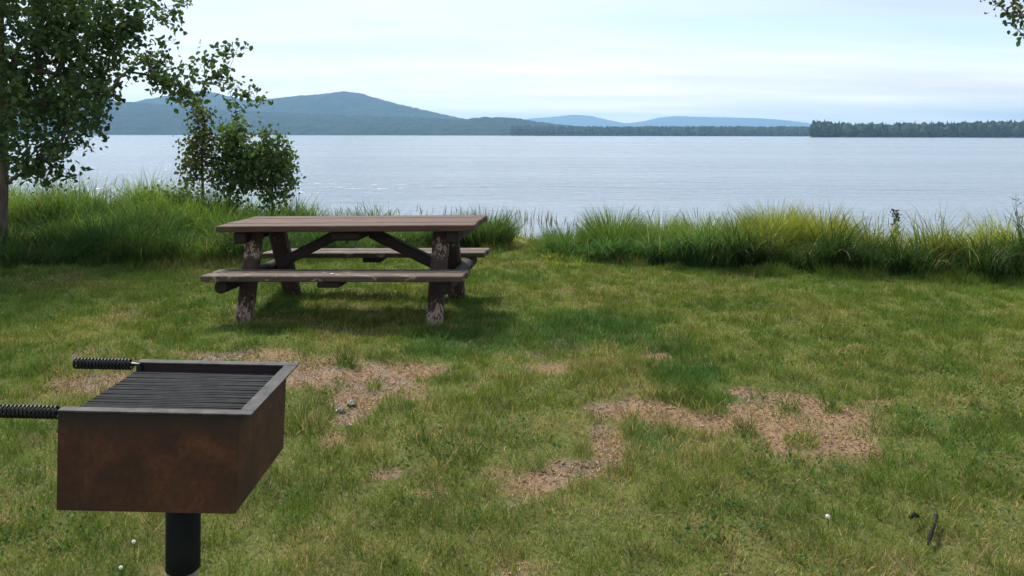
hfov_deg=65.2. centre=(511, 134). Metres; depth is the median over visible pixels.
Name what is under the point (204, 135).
sapling
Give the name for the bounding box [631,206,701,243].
grass tussock
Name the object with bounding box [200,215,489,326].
picnic table
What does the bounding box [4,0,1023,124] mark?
sky
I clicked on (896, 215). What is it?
weed
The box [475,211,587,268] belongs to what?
grass
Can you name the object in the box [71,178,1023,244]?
seed stalks
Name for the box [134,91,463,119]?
mountain
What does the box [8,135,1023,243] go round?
lake water
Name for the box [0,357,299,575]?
park grill
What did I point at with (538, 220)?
reeds
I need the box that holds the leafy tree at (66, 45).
[0,0,272,248]
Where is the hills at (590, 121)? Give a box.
[523,115,810,126]
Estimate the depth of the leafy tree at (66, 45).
9.43 m
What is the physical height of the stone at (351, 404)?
0.025 m
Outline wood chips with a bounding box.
[0,313,971,575]
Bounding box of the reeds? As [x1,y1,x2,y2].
[503,207,582,239]
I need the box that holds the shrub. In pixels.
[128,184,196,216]
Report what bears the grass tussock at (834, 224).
on the ground at (250, 550)
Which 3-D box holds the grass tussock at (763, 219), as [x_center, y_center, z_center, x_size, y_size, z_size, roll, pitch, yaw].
[3.275,1.133,9.886,1.559,0.873,1.533,0,0,0]
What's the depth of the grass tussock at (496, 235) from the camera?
10.09 m
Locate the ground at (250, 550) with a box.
[0,228,1023,575]
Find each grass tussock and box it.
[453,200,526,247]
[533,220,592,248]
[566,201,657,250]
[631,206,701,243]
[660,208,738,240]
[715,216,765,236]
[725,194,830,249]
[767,196,872,243]
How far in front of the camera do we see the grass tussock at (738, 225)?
9.83 m
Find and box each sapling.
[170,93,226,202]
[204,118,268,212]
[236,116,305,213]
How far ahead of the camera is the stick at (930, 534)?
2.88 m
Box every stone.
[336,406,345,412]
[347,399,356,405]
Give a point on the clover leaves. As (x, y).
(446, 442)
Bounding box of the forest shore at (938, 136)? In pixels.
[811,135,1023,137]
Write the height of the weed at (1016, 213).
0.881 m
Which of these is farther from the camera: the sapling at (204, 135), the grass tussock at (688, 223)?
the sapling at (204, 135)
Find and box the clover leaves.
[0,282,1023,575]
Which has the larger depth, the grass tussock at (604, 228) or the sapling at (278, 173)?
the sapling at (278, 173)
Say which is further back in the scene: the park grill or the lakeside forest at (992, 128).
the lakeside forest at (992, 128)
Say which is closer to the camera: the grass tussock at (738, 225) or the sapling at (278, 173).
the grass tussock at (738, 225)
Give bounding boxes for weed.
[888,209,904,240]
[1002,195,1023,236]
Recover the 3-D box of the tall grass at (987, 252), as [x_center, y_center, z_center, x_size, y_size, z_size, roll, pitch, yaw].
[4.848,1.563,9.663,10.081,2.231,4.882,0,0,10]
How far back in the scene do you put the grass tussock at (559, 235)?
9.81 m
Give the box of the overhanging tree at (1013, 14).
[980,0,1023,46]
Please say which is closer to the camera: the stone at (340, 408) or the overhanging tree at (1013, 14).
the stone at (340, 408)
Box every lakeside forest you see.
[510,124,809,135]
[809,119,1023,136]
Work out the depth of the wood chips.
4.23 m
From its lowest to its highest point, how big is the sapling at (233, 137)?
1.666 m
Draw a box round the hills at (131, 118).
[14,98,582,135]
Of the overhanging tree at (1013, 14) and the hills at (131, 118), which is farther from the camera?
the hills at (131, 118)
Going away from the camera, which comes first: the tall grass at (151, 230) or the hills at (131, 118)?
the tall grass at (151, 230)
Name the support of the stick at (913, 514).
on the ground at (250, 550)
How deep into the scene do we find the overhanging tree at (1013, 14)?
7.52 m
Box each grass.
[0,160,524,268]
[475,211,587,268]
[525,198,1023,283]
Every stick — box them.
[908,512,919,518]
[927,514,938,545]
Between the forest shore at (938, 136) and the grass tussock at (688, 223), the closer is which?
the grass tussock at (688, 223)
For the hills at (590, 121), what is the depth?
7084.33 m

